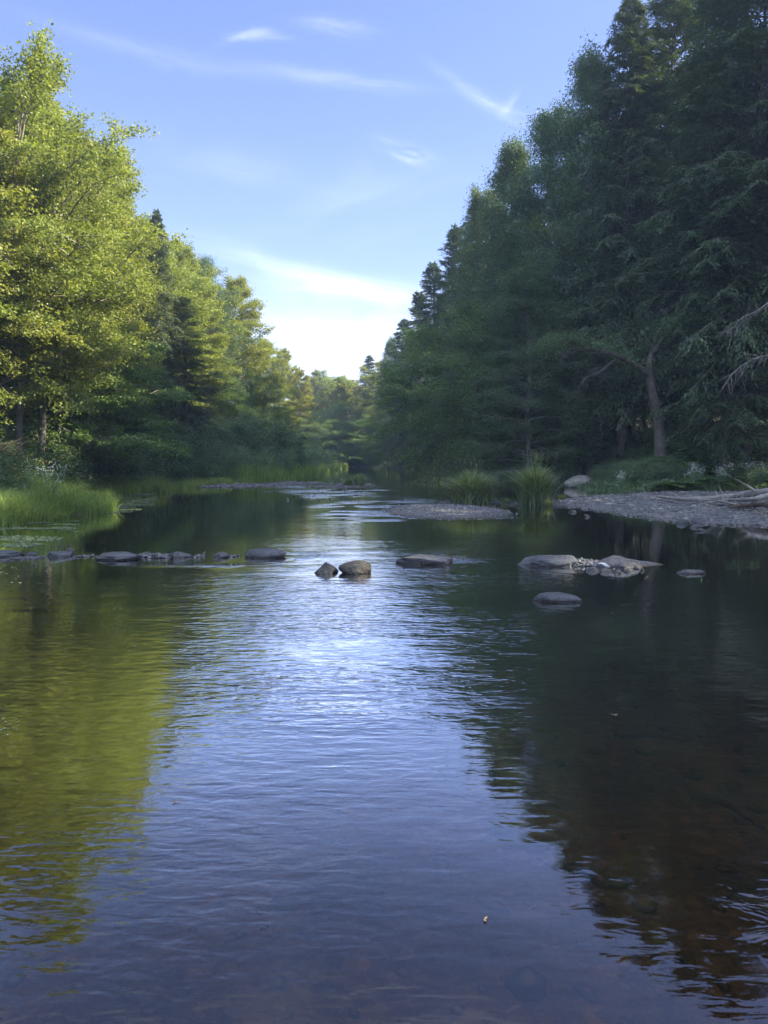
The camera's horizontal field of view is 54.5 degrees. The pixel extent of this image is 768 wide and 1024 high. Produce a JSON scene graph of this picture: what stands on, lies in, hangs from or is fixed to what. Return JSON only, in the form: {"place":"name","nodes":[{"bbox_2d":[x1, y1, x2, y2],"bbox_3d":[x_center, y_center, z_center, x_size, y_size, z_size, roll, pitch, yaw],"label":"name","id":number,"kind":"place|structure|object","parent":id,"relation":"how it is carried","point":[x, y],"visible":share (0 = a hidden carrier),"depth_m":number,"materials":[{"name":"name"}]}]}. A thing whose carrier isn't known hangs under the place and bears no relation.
{"place":"outdoors","nodes":[
{"label":"outdoors","id":0,"kind":"place"},
{"bbox_2d":[0,467,767,1023],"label":"river","id":1,"kind":"structure","parent":0,"point":[388,781],"depth_m":3.85,"materials":[{"name":"liquid"}]},
{"bbox_2d":[0,520,82,546],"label":"floating weed","id":2,"kind":"object","parent":1,"relation":"on","point":[23,538],"visible":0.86,"depth_m":14.51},
{"bbox_2d":[95,552,144,560],"bbox_3d":[-4.154,0.741,11.683,0.712,0.210,0.594,1,4,13],"label":"flat rock","id":3,"kind":"object","parent":1,"relation":"in","point":[116,556],"visible":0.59,"depth_m":11.48,"materials":[{"name":"grey stone"}]},
{"bbox_2d":[106,493,156,512],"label":"floating weed","id":4,"kind":"object","parent":1,"relation":"on","point":[129,504],"visible":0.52,"depth_m":26.08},
{"bbox_2d":[245,548,285,558],"bbox_3d":[-1.886,0.707,11.850,0.659,0.253,0.401,0,4,0],"label":"rounded rock","id":5,"kind":"object","parent":1,"relation":"in","point":[263,553],"visible":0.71,"depth_m":11.72,"materials":[{"name":"grey stone"}]},
{"bbox_2d":[338,560,370,574],"bbox_3d":[-0.387,0.807,10.236,0.428,0.295,0.349,-3,5,-35],"label":"round boulder","id":6,"kind":"object","parent":1,"relation":"in","point":[356,567],"visible":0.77,"depth_m":10.12,"materials":[{"name":"grey stone"}]},
{"bbox_2d":[396,554,452,565],"bbox_3d":[0.596,0.766,11.184,0.863,0.236,0.499,1,4,9],"label":"flat rock","id":7,"kind":"object","parent":1,"relation":"on","point":[421,559],"visible":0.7,"depth_m":10.98,"materials":[{"name":"grey stone"}]},
{"bbox_2d":[533,592,581,602],"bbox_3d":[1.921,1.002,8.266,0.532,0.203,0.287,0,4,0],"label":"rock","id":8,"kind":"object","parent":1,"relation":"in","point":[554,597],"visible":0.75,"depth_m":8.16,"materials":[{"name":"grey stone"}]},
{"bbox_2d":[0,0,767,403],"label":"sky","id":9,"kind":"structure","parent":0,"point":[323,153],"materials":[{"name":"blue"}]},
{"bbox_2d":[72,367,767,566],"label":"ground","id":10,"kind":"structure","parent":0,"point":[645,563],"depth_m":21.97,"materials":[{"name":"gravel"}]},
{"bbox_2d":[0,451,37,491],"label":"shrub","id":11,"kind":"object","parent":10,"relation":"on","point":[6,474],"visible":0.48,"depth_m":19.92,"materials":[{"name":"plant"}]},
{"bbox_2d":[0,437,51,481],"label":"shrub","id":12,"kind":"object","parent":10,"relation":"on","point":[21,460],"visible":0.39,"depth_m":21.71,"materials":[{"name":"plant"}]},
{"bbox_2d":[0,399,54,453],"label":"shrub","id":13,"kind":"object","parent":10,"relation":"on","point":[14,424],"visible":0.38,"depth_m":25.27,"materials":[{"name":"green plant"}]},
{"bbox_2d":[1,418,91,487],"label":"shrub","id":14,"kind":"object","parent":10,"relation":"on","point":[63,455],"visible":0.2,"depth_m":25.68,"materials":[{"name":"green plant"}]},
{"bbox_2d":[4,443,91,488],"bbox_3d":[-11.449,-1.292,24.154,3.204,1.920,3.083,1,4,15],"label":"shrub","id":15,"kind":"object","parent":10,"relation":"on","point":[39,453],"visible":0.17,"depth_m":24.37,"materials":[{"name":"plant"}]},
{"bbox_2d":[33,459,67,495],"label":"flowering plant","id":16,"kind":"object","parent":10,"relation":"on","point":[45,477],"visible":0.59,"depth_m":20.58,"materials":[{"name":"green plant"}]},
{"bbox_2d":[0,407,101,486],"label":"shrub","id":17,"kind":"object","parent":10,"relation":"on","point":[76,455],"visible":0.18,"depth_m":27.12,"materials":[{"name":"plant"}]},
{"bbox_2d":[0,102,110,421],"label":"maple tree","id":18,"kind":"object","parent":10,"relation":"on","point":[9,194],"visible":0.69,"depth_m":22.74,"materials":[{"name":"green plant"}]},
{"bbox_2d":[0,470,127,527],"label":"sedge grass","id":19,"kind":"structure","parent":10,"relation":"on","point":[39,504],"depth_m":19.53,"materials":[{"name":"plant"}]},
{"bbox_2d":[0,77,141,413],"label":"maple tree","id":20,"kind":"object","parent":10,"relation":"on","point":[100,319],"visible":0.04,"depth_m":30.30,"materials":[{"name":"green plant"}]},
{"bbox_2d":[5,113,162,406],"bbox_3d":[-14.877,-10.811,34.359,9.207,15.461,11.366,-1,4,-14],"label":"maple tree","id":21,"kind":"object","parent":10,"relation":"on","point":[131,302],"visible":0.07,"depth_m":33.93,"materials":[{"name":"green plant"}]},
{"bbox_2d":[9,80,161,389],"bbox_3d":[-16.143,-11.683,35.440,9.994,16.123,9.611,-4,6,-44],"label":"maple tree","id":22,"kind":"object","parent":10,"relation":"on","point":[153,246],"visible":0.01,"depth_m":35.58,"materials":[{"name":"green plant"}]},
{"bbox_2d":[0,324,190,463],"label":"maple tree","id":23,"kind":"object","parent":10,"relation":"on","point":[142,441],"visible":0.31,"depth_m":27.64,"materials":[{"name":"plant"}]},
{"bbox_2d":[0,19,193,463],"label":"maple tree","id":24,"kind":"object","parent":10,"relation":"on","point":[36,87],"visible":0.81,"depth_m":23.78,"materials":[{"name":"green plant"}]},
{"bbox_2d":[66,432,130,486],"bbox_3d":[-12.494,-2.098,31.298,3.686,2.712,3.547,-4,6,-42],"label":"shrub","id":25,"kind":"object","parent":10,"relation":"on","point":[112,469],"visible":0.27,"depth_m":31.02,"materials":[{"name":"plant"}]},
{"bbox_2d":[70,379,152,437],"bbox_3d":[-13.432,-4.012,33.718,5.431,3.763,5.227,3,6,39],"label":"shrub","id":26,"kind":"object","parent":10,"relation":"on","point":[102,414],"visible":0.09,"depth_m":33.53,"materials":[{"name":"plant"}]},
{"bbox_2d":[61,468,173,494],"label":"sedge grass","id":27,"kind":"structure","parent":10,"relation":"on","point":[140,487],"depth_m":31.37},
{"bbox_2d":[88,439,156,484],"bbox_3d":[-11.556,-2.186,32.392,3.475,2.543,3.497,3,5,36],"label":"shrub","id":28,"kind":"object","parent":10,"relation":"on","point":[136,466],"visible":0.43,"depth_m":32.27,"materials":[{"name":"green plant"}]},
{"bbox_2d":[56,341,197,458],"bbox_3d":[-13.344,-5.033,34.669,9.066,6.221,7.868,-1,4,-13],"label":"maple tree","id":29,"kind":"object","parent":10,"relation":"on","point":[147,420],"visible":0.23,"depth_m":34.63,"materials":[{"name":"green plant"}]},
{"bbox_2d":[87,180,168,390],"bbox_3d":[-15.618,-10.967,38.049,9.062,14.618,9.423,4,6,41],"label":"maple tree","id":30,"kind":"object","parent":10,"relation":"on","point":[141,315],"visible":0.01,"depth_m":37.98,"materials":[{"name":"green plant"}]},
{"bbox_2d":[90,140,176,381],"bbox_3d":[-16.434,-12.066,39.245,9.683,16.816,11.954,-3,5,-31],"label":"maple tree","id":31,"kind":"object","parent":10,"relation":"on","point":[146,309],"visible":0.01,"depth_m":38.44,"materials":[{"name":"green plant"}]},
{"bbox_2d":[109,427,176,485],"bbox_3d":[-11.396,-2.542,34.984,3.712,3.086,3.572,-3,5,-37],"label":"shrub","id":32,"kind":"object","parent":10,"relation":"on","point":[155,462],"visible":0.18,"depth_m":35.14,"materials":[{"name":"plant"}]},
{"bbox_2d":[134,208,195,418],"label":"hemlock tree","id":33,"kind":"object","parent":10,"relation":"on","point":[156,217],"visible":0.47,"depth_m":42.07,"materials":[{"name":"green plant"}]},
{"bbox_2d":[0,435,338,502],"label":"ground cover","id":34,"kind":"object","parent":10,"relation":"on","point":[174,478],"visible":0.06,"depth_m":38.80,"materials":[{"name":"green plant"}]},
{"bbox_2d":[157,434,197,480],"bbox_3d":[-11.151,-2.703,38.821,3.880,2.896,4.032,3,5,35],"label":"shrub","id":35,"kind":"object","parent":10,"relation":"on","point":[181,467],"visible":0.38,"depth_m":38.49,"materials":[{"name":"plant"}]},
{"bbox_2d":[124,211,231,411],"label":"maple tree","id":36,"kind":"object","parent":10,"relation":"on","point":[197,290],"visible":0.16,"depth_m":46.51,"materials":[{"name":"green plant"}]},
{"bbox_2d":[150,294,232,443],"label":"hemlock tree","id":37,"kind":"object","parent":10,"relation":"on","point":[183,307],"visible":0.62,"depth_m":43.08,"materials":[{"name":"green plant"}]},
{"bbox_2d":[163,420,226,479],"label":"shrub","id":38,"kind":"object","parent":10,"relation":"on","point":[193,446],"visible":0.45,"depth_m":40.68,"materials":[{"name":"plant"}]},
{"bbox_2d":[157,240,255,413],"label":"maple tree","id":39,"kind":"object","parent":10,"relation":"on","point":[217,338],"visible":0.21,"depth_m":50.57,"materials":[{"name":"green plant"}]},
{"bbox_2d":[167,363,251,425],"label":"alder tree","id":40,"kind":"object","parent":10,"relation":"on","point":[225,392],"visible":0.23,"depth_m":52.06,"materials":[{"name":"green plant"}]},
{"bbox_2d":[168,253,261,425],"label":"birch tree","id":41,"kind":"object","parent":10,"relation":"on","point":[205,262],"visible":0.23,"depth_m":55.96,"materials":[{"name":"green plant"}]},
{"bbox_2d":[148,465,289,490],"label":"short grass","id":42,"kind":"structure","parent":10,"relation":"on","point":[192,483],"depth_m":39.68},
{"bbox_2d":[211,417,272,463],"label":"shrub","id":43,"kind":"object","parent":10,"relation":"on","point":[240,429],"visible":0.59,"depth_m":46.48,"materials":[{"name":"plant"}]},
{"bbox_2d":[213,273,288,417],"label":"maple tree","id":44,"kind":"object","parent":10,"relation":"on","point":[258,365],"visible":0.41,"depth_m":60.28,"materials":[{"name":"green plant"}]},
{"bbox_2d":[226,440,282,474],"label":"shrub","id":45,"kind":"object","parent":10,"relation":"on","point":[263,463],"visible":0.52,"depth_m":45.17,"materials":[{"name":"green plant"}]},
{"bbox_2d":[233,416,288,460],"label":"shrub","id":46,"kind":"object","parent":10,"relation":"on","point":[275,437],"visible":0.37,"depth_m":49.22,"materials":[{"name":"plant"}]},
{"bbox_2d":[227,370,297,433],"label":"alder tree","id":47,"kind":"object","parent":10,"relation":"on","point":[263,400],"visible":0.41,"depth_m":58.91,"materials":[{"name":"green plant"}]},
{"bbox_2d":[207,447,323,482],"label":"reed bed","id":48,"kind":"object","parent":10,"relation":"on","point":[308,472],"visible":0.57,"depth_m":45.65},
{"bbox_2d":[247,336,310,429],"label":"maple tree","id":49,"kind":"object","parent":10,"relation":"on","point":[275,366],"visible":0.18,"depth_m":78.87,"materials":[{"name":"green plant"}]},
{"bbox_2d":[183,481,375,487],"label":"gravel","id":50,"kind":"structure","parent":10,"relation":"on","point":[273,484],"depth_m":39.55,"materials":[{"name":"gravel"}]},
{"bbox_2d":[258,444,301,478],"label":"shrub","id":51,"kind":"object","parent":10,"relation":"on","point":[285,460],"visible":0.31,"depth_m":48.15,"materials":[{"name":"green plant"}]},
{"bbox_2d":[262,425,314,470],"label":"shrub","id":52,"kind":"object","parent":10,"relation":"on","point":[301,440],"visible":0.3,"depth_m":51.04,"materials":[{"name":"plant"}]},
{"bbox_2d":[270,347,311,438],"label":"maple tree","id":53,"kind":"object","parent":10,"relation":"on","point":[295,378],"visible":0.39,"depth_m":86.65,"materials":[{"name":"green plant"}]},
{"bbox_2d":[286,368,320,434],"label":"maple tree","id":54,"kind":"object","parent":10,"relation":"on","point":[309,406],"visible":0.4,"depth_m":98.58,"materials":[{"name":"green plant"}]},
{"bbox_2d":[289,417,321,446],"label":"alder tree","id":55,"kind":"object","parent":10,"relation":"on","point":[312,425],"visible":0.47,"depth_m":95.19,"materials":[{"name":"green plant"}]},
{"bbox_2d":[295,368,358,436],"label":"maple tree","id":56,"kind":"object","parent":10,"relation":"on","point":[328,382],"visible":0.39,"depth_m":121.71,"materials":[{"name":"green plant"}]},
{"bbox_2d":[302,417,359,466],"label":"alder tree","id":57,"kind":"object","parent":10,"relation":"on","point":[331,436],"visible":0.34,"depth_m":106.35,"materials":[{"name":"green plant"}]},
{"bbox_2d":[319,382,355,435],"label":"maple tree","id":58,"kind":"object","parent":10,"relation":"on","point":[342,389],"visible":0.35,"depth_m":116.16,"materials":[{"name":"green plant"}]},
{"bbox_2d":[309,400,373,465],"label":"alder tree","id":59,"kind":"object","parent":10,"relation":"on","point":[343,408],"visible":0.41,"depth_m":109.83,"materials":[{"name":"green plant"}]},
{"bbox_2d":[326,419,375,466],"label":"maple tree","id":60,"kind":"object","parent":10,"relation":"on","point":[354,428],"visible":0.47,"depth_m":106.32,"materials":[{"name":"green plant"}]},
{"bbox_2d":[351,355,378,429],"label":"hemlock tree","id":61,"kind":"object","parent":10,"relation":"on","point":[367,364],"visible":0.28,"depth_m":114.38,"materials":[{"name":"green plant"}]},
{"bbox_2d":[351,360,383,440],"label":"maple tree","id":62,"kind":"object","parent":10,"relation":"on","point":[368,389],"visible":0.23,"depth_m":109.28,"materials":[{"name":"green plant"}]},
{"bbox_2d":[356,402,405,468],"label":"alder tree","id":63,"kind":"object","parent":10,"relation":"on","point":[372,421],"visible":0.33,"depth_m":90.94,"materials":[{"name":"green plant"}]},
{"bbox_2d":[369,336,406,466],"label":"tree","id":64,"kind":"object","parent":10,"relation":"on","point":[386,352],"visible":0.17,"depth_m":96.29,"materials":[{"name":"green plant"}]},
{"bbox_2d":[367,318,412,468],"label":"hemlock tree","id":65,"kind":"object","parent":10,"relation":"on","point":[402,324],"visible":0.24,"depth_m":88.43,"materials":[{"name":"green plant"}]},
{"bbox_2d":[383,377,425,467],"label":"hemlock tree","id":66,"kind":"object","parent":10,"relation":"on","point":[408,459],"visible":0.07,"depth_m":81.26,"materials":[{"name":"green plant"}]},
{"bbox_2d":[385,291,435,470],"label":"hemlock tree","id":67,"kind":"object","parent":10,"relation":"on","point":[417,297],"visible":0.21,"depth_m":79.45,"materials":[{"name":"green plant"}]},
{"bbox_2d":[395,260,450,469],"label":"hemlock tree","id":68,"kind":"object","parent":10,"relation":"on","point":[428,288],"visible":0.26,"depth_m":73.26,"materials":[{"name":"green plant"}]},
{"bbox_2d":[402,382,466,474],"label":"alder tree","id":69,"kind":"object","parent":10,"relation":"on","point":[421,435],"visible":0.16,"depth_m":65.05,"materials":[{"name":"green plant"}]},
{"bbox_2d":[367,306,506,476],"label":"maple tree","id":70,"kind":"object","parent":10,"relation":"on","point":[419,335],"visible":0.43,"depth_m":57.50,"materials":[{"name":"green plant"}]},
{"bbox_2d":[411,224,472,471],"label":"hemlock tree","id":71,"kind":"object","parent":10,"relation":"on","point":[452,233],"visible":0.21,"depth_m":64.23,"materials":[{"name":"green plant"}]},
{"bbox_2d":[377,498,525,519],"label":"gravel","id":72,"kind":"structure","parent":10,"relation":"on","point":[475,508],"depth_m":21.06,"materials":[{"name":"gravel"}]},
{"bbox_2d":[415,459,515,504],"bbox_3d":[2.795,-1.045,24.923,5.816,1.626,5.300,-3,5,-36],"label":"grass tuft","id":73,"kind":"object","parent":72,"relation":"on","point":[472,488],"visible":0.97,"depth_m":24.80,"materials":[{"name":"plant"}]},
{"bbox_2d":[425,203,494,473],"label":"hemlock tree","id":74,"kind":"object","parent":10,"relation":"on","point":[468,220],"visible":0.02,"depth_m":58.55,"materials":[{"name":"green plant"}]},
{"bbox_2d":[422,182,522,473],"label":"birch tree","id":75,"kind":"object","parent":10,"relation":"on","point":[477,200],"visible":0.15,"depth_m":50.27,"materials":[{"name":"green plant"}]},
{"bbox_2d":[390,296,578,483],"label":"alder tree","id":76,"kind":"object","parent":10,"relation":"on","point":[460,334],"visible":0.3,"depth_m":45.30,"materials":[{"name":"green plant"}]},
{"bbox_2d":[439,123,564,481],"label":"birch tree","id":77,"kind":"object","parent":10,"relation":"on","point":[510,161],"visible":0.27,"depth_m":45.17,"materials":[{"name":"green plant"}]},
{"bbox_2d":[482,450,575,506],"bbox_3d":[4.933,-1.113,24.162,3.430,1.878,3.930,-4,6,-43],"label":"grass tuft","id":78,"kind":"object","parent":10,"relation":"on","point":[534,486],"visible":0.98,"depth_m":23.81,"materials":[{"name":"plant"}]},
{"bbox_2d":[455,258,611,486],"bbox_3d":[7.706,-7.213,40.053,8.249,13.096,8.415,4,6,40],"label":"birch tree","id":79,"kind":"object","parent":10,"relation":"on","point":[522,285],"visible":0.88,"depth_m":39.23,"materials":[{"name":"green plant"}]},
{"bbox_2d":[469,96,633,482],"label":"birch tree","id":80,"kind":"object","parent":10,"relation":"on","point":[545,125],"visible":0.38,"depth_m":42.01,"materials":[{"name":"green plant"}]},
{"bbox_2d":[564,475,593,487],"bbox_3d":[10.038,-1.421,37.985,1.652,0.938,1.273,1,5,17],"label":"shore boulder","id":81,"kind":"object","parent":10,"relation":"on","point":[570,483],"visible":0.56,"depth_m":37.60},
{"bbox_2d":[395,418,767,479],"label":"ground cover","id":82,"kind":"object","parent":10,"relation":"on","point":[646,433],"visible":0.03,"depth_m":42.35,"materials":[{"name":"green plant"}]},
{"bbox_2d":[566,557,599,568],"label":"gravel","id":83,"kind":"structure","parent":10,"relation":"on","point":[583,562],"depth_m":10.87,"materials":[{"name":"gravel"}]},
{"bbox_2d":[518,555,576,566],"bbox_3d":[2.420,0.762,11.024,0.859,0.266,0.530,2,5,22],"label":"angular rock","id":84,"kind":"object","parent":83,"relation":"on","point":[552,560],"visible":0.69,"depth_m":10.86,"materials":[{"name":"grey stone"}]},
{"bbox_2d":[596,555,641,568],"bbox_3d":[3.372,0.779,10.728,0.676,0.278,0.457,-2,5,-23],"label":"veined rock","id":85,"kind":"object","parent":83,"relation":"on","point":[615,562],"visible":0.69,"depth_m":10.64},
{"bbox_2d":[524,239,647,474],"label":"hemlock tree","id":86,"kind":"object","parent":10,"relation":"on","point":[603,456],"visible":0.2,"depth_m":40.54,"materials":[{"name":"green plant"}]},
{"bbox_2d":[520,30,665,476],"bbox_3d":[11.685,-13.671,41.236,8.518,24.964,9.629,2,5,24],"label":"birch tree","id":87,"kind":"object","parent":10,"relation":"on","point":[588,68],"visible":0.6,"depth_m":39.84,"materials":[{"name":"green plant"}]},
{"bbox_2d":[585,462,619,486],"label":"shrub","id":88,"kind":"object","parent":10,"relation":"on","point":[595,475],"visible":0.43,"depth_m":36.85,"materials":[{"name":"green plant"}]},
{"bbox_2d":[517,310,705,456],"bbox_3d":[10.289,-5.881,33.731,9.084,6.728,2.960,-1,5,-17],"label":"old tree","id":89,"kind":"object","parent":10,"relation":"on","point":[660,446],"visible":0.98,"depth_m":33.98,"materials":[{"name":"green plant"}]},
{"bbox_2d":[537,0,699,462],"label":"hemlock tree","id":90,"kind":"object","parent":10,"relation":"on","point":[638,54],"visible":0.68,"depth_m":38.62,"materials":[{"name":"green plant"}]},
{"bbox_2d":[613,457,651,483],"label":"shrub","id":91,"kind":"object","parent":10,"relation":"on","point":[636,471],"visible":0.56,"depth_m":34.45,"materials":[{"name":"green plant"}]},
{"bbox_2d":[630,454,671,483],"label":"shrub","id":92,"kind":"object","parent":10,"relation":"on","point":[654,469],"visible":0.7,"depth_m":33.88,"materials":[{"name":"green plant"}]},
{"bbox_2d":[637,427,674,459],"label":"shrub","id":93,"kind":"object","parent":10,"relation":"on","point":[646,451],"visible":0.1,"depth_m":36.97,"materials":[{"name":"plant"}]},
{"bbox_2d":[553,490,767,527],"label":"gravel","id":94,"kind":"structure","parent":10,"relation":"on","point":[629,502],"depth_m":22.24,"materials":[{"name":"gravel"}]},
{"bbox_2d":[708,482,767,502],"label":"driftwood log","id":95,"kind":"object","parent":94,"relation":"on","point":[758,497],"visible":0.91,"depth_m":20.29,"materials":[{"name":"grey wood"}]},
{"bbox_2d":[598,67,724,430],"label":"hemlock tree","id":96,"kind":"object","parent":10,"relation":"on","point":[679,70],"visible":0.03,"depth_m":40.26,"materials":[{"name":"green plant"}]},
{"bbox_2d":[556,423,767,491],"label":"ground cover","id":97,"kind":"object","parent":10,"relation":"on","point":[612,485],"visible":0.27,"depth_m":34.08,"materials":[{"name":"green plant"}]},
{"bbox_2d":[566,0,765,432],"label":"hemlock tree","id":98,"kind":"object","parent":10,"relation":"on","point":[668,13],"visible":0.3,"depth_m":39.46,"materials":[{"name":"green plant"}]},
{"bbox_2d":[649,453,697,477],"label":"shrub","id":99,"kind":"object","parent":10,"relation":"on","point":[679,465],"visible":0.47,"depth_m":33.86,"materials":[{"name":"green plant"}]},
{"bbox_2d":[600,0,767,446],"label":"hemlock tree","id":100,"kind":"object","parent":10,"relation":"on","point":[711,13],"visible":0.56,"depth_m":34.33,"materials":[{"name":"green plant"}]},
{"bbox_2d":[609,26,767,419],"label":"hemlock tree","id":101,"kind":"object","parent":10,"relation":"on","point":[684,245],"visible":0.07,"depth_m":36.68,"materials":[{"name":"green plant"}]},
{"bbox_2d":[611,476,767,491],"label":"short grass","id":102,"kind":"structure","parent":10,"relation":"on","point":[731,487],"depth_m":32.23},
{"bbox_2d":[614,0,767,465],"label":"hemlock tree","id":103,"kind":"object","parent":10,"relation":"on","point":[755,53],"visible":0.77,"depth_m":32.73,"materials":[{"name":"green plant"}]},
{"bbox_2d":[647,197,767,472],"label":"hemlock tree","id":104,"kind":"object","parent":10,"relation":"on","point":[726,428],"visible":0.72,"depth_m":32.87,"materials":[{"name":"green plant"}]},
{"bbox_2d":[658,478,767,501],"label":"driftwood log","id":105,"kind":"object","parent":10,"relation":"on","point":[748,493],"visible":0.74,"depth_m":22.80,"materials":[{"name":"grey wood"}]},
{"bbox_2d":[718,456,767,481],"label":"shrub","id":106,"kind":"object","parent":10,"relation":"on","point":[736,468],"visible":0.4,"depth_m":32.85,"materials":[{"name":"green plant"}]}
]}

